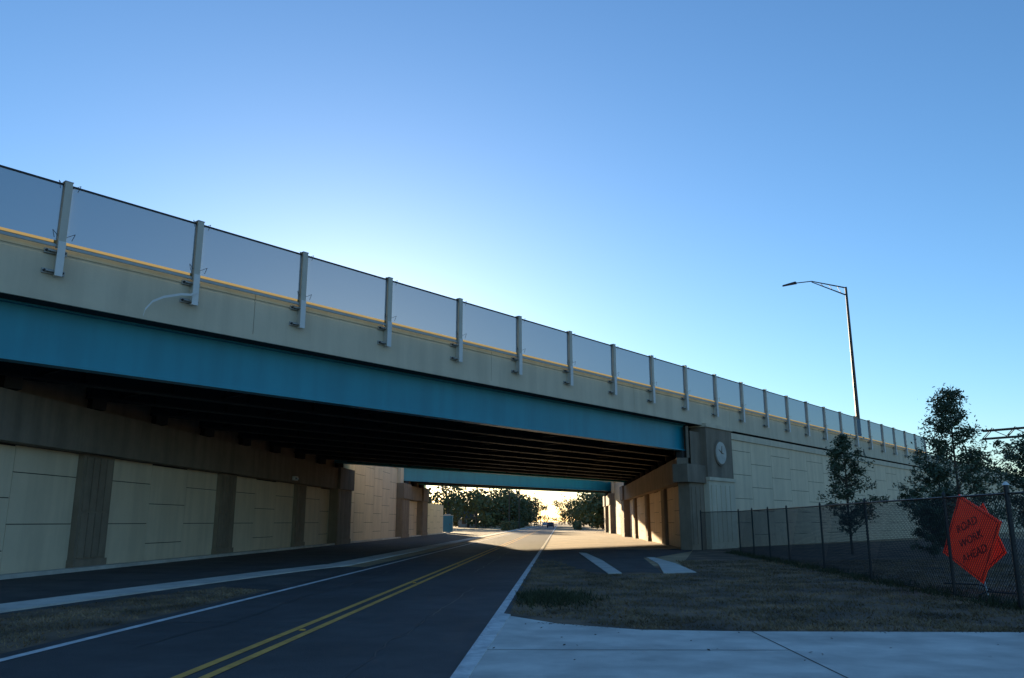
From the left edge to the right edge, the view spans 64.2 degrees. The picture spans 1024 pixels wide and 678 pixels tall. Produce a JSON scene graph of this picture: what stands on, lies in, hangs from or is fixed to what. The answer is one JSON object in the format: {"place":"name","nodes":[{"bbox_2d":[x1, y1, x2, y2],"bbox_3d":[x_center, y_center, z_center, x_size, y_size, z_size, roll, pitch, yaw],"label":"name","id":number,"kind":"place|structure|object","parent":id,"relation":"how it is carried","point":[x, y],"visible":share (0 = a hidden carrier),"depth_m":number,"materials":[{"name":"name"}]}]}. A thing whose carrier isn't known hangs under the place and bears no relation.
{"place":"outdoors","nodes":[
{"label":"outdoors","id":0,"kind":"place"},
{"bbox_2d":[0,533,493,614],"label":"asphalt path","id":1,"kind":"structure","parent":0,"point":[36,587],"depth_m":32.61,"materials":[{"name":"grey asphalt"}]},
{"bbox_2d":[0,532,449,579],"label":"kerb","id":2,"kind":"structure","parent":1,"relation":"on","point":[52,571],"depth_m":38.86,"materials":[{"name":"concrete"}]},
{"bbox_2d":[0,526,535,612],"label":"sidewalk","id":3,"kind":"structure","parent":0,"point":[31,604],"depth_m":26.30,"materials":[{"name":"concrete"}]},
{"bbox_2d":[0,523,558,677],"bbox_3d":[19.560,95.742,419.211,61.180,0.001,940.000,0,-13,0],"label":"road","id":4,"kind":"structure","parent":0,"point":[440,643],"depth_m":15.25,"materials":[{"name":"grey asphalt"}]},
{"bbox_2d":[0,525,556,677],"bbox_3d":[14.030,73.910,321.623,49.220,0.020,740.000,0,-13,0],"label":"road markings","id":5,"kind":"object","parent":4,"relation":"on","point":[506,603],"visible":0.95,"depth_m":16.56,"materials":[{"name":"white paint"}]},
{"bbox_2d":[547,522,553,527],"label":"car","id":6,"kind":"object","parent":4,"relation":"on","point":[550,523],"visible":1,"depth_m":266.06,"materials":[{"name":"paint"}]},
{"bbox_2d":[0,538,1023,653],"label":"grass lawn","id":7,"kind":"structure","parent":0,"point":[709,555],"depth_m":20.59,"materials":[{"name":"plant"}]},
{"bbox_2d":[0,587,255,650],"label":"grass verge","id":8,"kind":"object","parent":7,"relation":"on","point":[96,614],"depth_m":17.88,"materials":[{"name":"green plant"}]},
{"bbox_2d":[513,550,1023,613],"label":"weed patch","id":9,"kind":"object","parent":7,"relation":"on","point":[547,597],"visible":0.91,"depth_m":22.04,"materials":[{"name":"plant"}]},
{"bbox_2d":[817,433,890,554],"bbox_3d":[21.398,9.707,51.112,3.798,7.556,4.673,0,-13,0],"label":"young oak tree","id":10,"kind":"object","parent":7,"relation":"on","point":[835,455],"visible":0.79,"depth_m":51.13,"materials":[{"name":"green plant"}]},
{"bbox_2d":[700,482,1023,609],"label":"chain link fence","id":11,"kind":"object","parent":7,"relation":"on","point":[1012,541],"visible":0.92,"depth_m":26.66,"materials":[{"name":"black metal"}]},
{"bbox_2d":[910,501,949,557],"bbox_3d":[23.617,10.677,45.882,2.400,3.379,2.343,-7,-14,29],"label":"shrub","id":12,"kind":"object","parent":7,"relation":"on","point":[930,530],"visible":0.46,"depth_m":45.52,"materials":[{"name":"green plant"}]},
{"bbox_2d":[908,490,956,550],"bbox_3d":[28.386,12.048,53.950,3.045,4.225,3.102,3,-13,-14],"label":"shrub","id":13,"kind":"object","parent":7,"relation":"on","point":[938,522],"visible":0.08,"depth_m":53.85,"materials":[{"name":"green plant"}]},
{"bbox_2d":[892,443,988,539],"bbox_3d":[32.066,11.867,61.280,5.636,7.772,7.224,0,-13,0],"label":"oak tree","id":14,"kind":"object","parent":7,"relation":"on","point":[934,470],"visible":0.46,"depth_m":60.58,"materials":[{"name":"green plant"}]},
{"bbox_2d":[894,383,1020,541],"bbox_3d":[24.779,7.366,45.907,6.708,9.852,6.459,-8,-15,33],"label":"young oak tree","id":15,"kind":"object","parent":7,"relation":"on","point":[943,425],"visible":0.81,"depth_m":45.88,"materials":[{"name":"green plant"}]},
{"bbox_2d":[944,503,1008,590],"bbox_3d":[13.935,6.203,24.197,1.230,2.732,2.262,1,3,-4],"label":"sign stand","id":16,"kind":"object","parent":7,"relation":"on","point":[992,554],"visible":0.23,"depth_m":23.48,"materials":[{"name":"metal"}]},
{"bbox_2d":[943,494,1023,595],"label":"road work sign","id":17,"kind":"object","parent":7,"relation":"on","point":[965,539],"visible":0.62,"depth_m":22.89,"materials":[{"name":"metal"}]},
{"bbox_2d":[992,432,1023,528],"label":"oak tree","id":18,"kind":"object","parent":7,"relation":"on","point":[1016,475],"visible":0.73,"depth_m":52.03,"materials":[{"name":"green plant"}]},
{"bbox_2d":[0,0,1023,521],"label":"sky","id":19,"kind":"structure","parent":0,"point":[646,177],"materials":[{"name":"blue"}]},
{"bbox_2d":[535,549,691,572],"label":"asphalt path","id":20,"kind":"structure","parent":0,"point":[624,560],"depth_m":44.90,"materials":[{"name":"grey asphalt"}]},
{"bbox_2d":[222,522,1023,623],"bbox_3d":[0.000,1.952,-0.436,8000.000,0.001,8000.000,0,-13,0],"label":"ground","id":21,"kind":"structure","parent":0,"point":[567,536],"depth_m":83.56,"materials":[{"name":"grey concrete"}]},
{"bbox_2d":[0,380,442,573],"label":"bridge abutment wall","id":22,"kind":"structure","parent":21,"relation":"on","point":[82,484],"depth_m":40.52,"materials":[{"name":"beige concrete"}]},
{"bbox_2d":[292,476,298,480],"bbox_3d":[-15.941,10.270,60.156,0.270,0.300,0.712,-1,-13,3],"label":"wall light","id":23,"kind":"object","parent":22,"relation":"attached to","point":[295,478],"visible":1,"depth_m":59.92,"materials":[{"name":"grey glass"}]},
{"bbox_2d":[404,468,610,495],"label":"highway bridge","id":24,"kind":"structure","parent":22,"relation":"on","point":[422,477],"depth_m":122.05,"materials":[{"name":"metal"}]},
{"bbox_2d":[0,234,1023,486],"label":"highway bridge","id":25,"kind":"structure","parent":22,"relation":"on","point":[320,386],"depth_m":38.80,"materials":[{"name":"concrete"}]},
{"bbox_2d":[143,291,196,314],"bbox_3d":[-12.395,-1.303,29.721,0.061,1.490,2.121,-8,-15,30],"label":"loose strap","id":26,"kind":"object","parent":25,"relation":"attached to","point":[178,294],"visible":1,"depth_m":29.73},
{"bbox_2d":[0,165,927,460],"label":"bridge screen fence","id":27,"kind":"object","parent":25,"relation":"on","point":[64,217],"visible":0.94,"depth_m":36.24,"materials":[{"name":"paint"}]},
{"bbox_2d":[782,281,864,454],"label":"street lamp","id":28,"kind":"object","parent":25,"relation":"on","point":[857,413],"visible":0.87,"depth_m":94.12,"materials":[{"name":"grey metal"}]},
{"bbox_2d":[443,514,453,531],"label":"portable toilet","id":29,"kind":"object","parent":21,"relation":"on","point":[447,522],"visible":0.81,"depth_m":146.32,"materials":[{"name":"teal plastic"}]},
{"bbox_2d":[458,518,487,527],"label":"walls","id":30,"kind":"structure","parent":21,"relation":"on","point":[460,525],"depth_m":272.97,"materials":[{"name":"white concrete"}]},
{"bbox_2d":[458,511,477,517],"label":"roof","id":31,"kind":"structure","parent":30,"relation":"on","point":[469,514],"depth_m":275.15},
{"bbox_2d":[508,489,509,522],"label":"utility pole","id":32,"kind":"object","parent":21,"relation":"on","point":[509,507],"visible":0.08,"depth_m":205.47,"materials":[{"name":"brown wood"}]},
{"bbox_2d":[427,485,604,528],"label":"tree line","id":33,"kind":"object","parent":21,"relation":"on","point":[490,510],"visible":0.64,"depth_m":264.34,"materials":[{"name":"green plant"}]},
{"bbox_2d":[518,490,519,528],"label":"utility pole","id":34,"kind":"object","parent":21,"relation":"on","point":[519,512],"visible":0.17,"depth_m":229.75,"materials":[{"name":"brown wood"}]},
{"bbox_2d":[500,521,582,530],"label":"roadside hedge","id":35,"kind":"object","parent":21,"relation":"on","point":[512,525],"visible":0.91,"depth_m":202.72,"materials":[{"name":"green plant"}]},
{"bbox_2d":[603,426,700,547],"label":"bridge abutment wall","id":36,"kind":"structure","parent":21,"relation":"on","point":[645,507],"depth_m":80.96,"materials":[{"name":"beige concrete"}]},
{"bbox_2d":[731,433,1023,547],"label":"retaining wall","id":37,"kind":"structure","parent":21,"relation":"on","point":[770,474],"depth_m":75.70,"materials":[{"name":"concrete"}]},
{"bbox_2d":[981,426,1023,439],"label":"overhead sign gantry","id":38,"kind":"object","parent":21,"relation":"on","point":[989,431],"visible":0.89,"depth_m":132.24,"materials":[{"name":"grey metal"}]},
{"bbox_2d":[579,552,695,573],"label":"sidewalk","id":39,"kind":"structure","parent":0,"point":[668,567],"depth_m":36.51,"materials":[{"name":"concrete"}]},
{"bbox_2d":[672,423,737,549],"bbox_3d":[14.709,11.107,61.790,1.549,9.280,7.398,-10,-16,39],"label":"bridge pilaster","id":40,"kind":"object","parent":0,"point":[707,485],"visible":0.95,"depth_m":61.01,"materials":[{"name":"grey concrete"}]},
{"bbox_2d":[450,613,1023,677],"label":"concrete driveway","id":41,"kind":"structure","parent":0,"point":[531,648],"depth_m":12.39,"materials":[{"name":"grey concrete"}]},
{"bbox_2d":[492,622,1022,660],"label":"fallen leaves","id":42,"kind":"object","parent":41,"relation":"on","point":[761,630],"visible":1,"depth_m":15.01,"materials":[{"name":"brown plant"}]}
]}

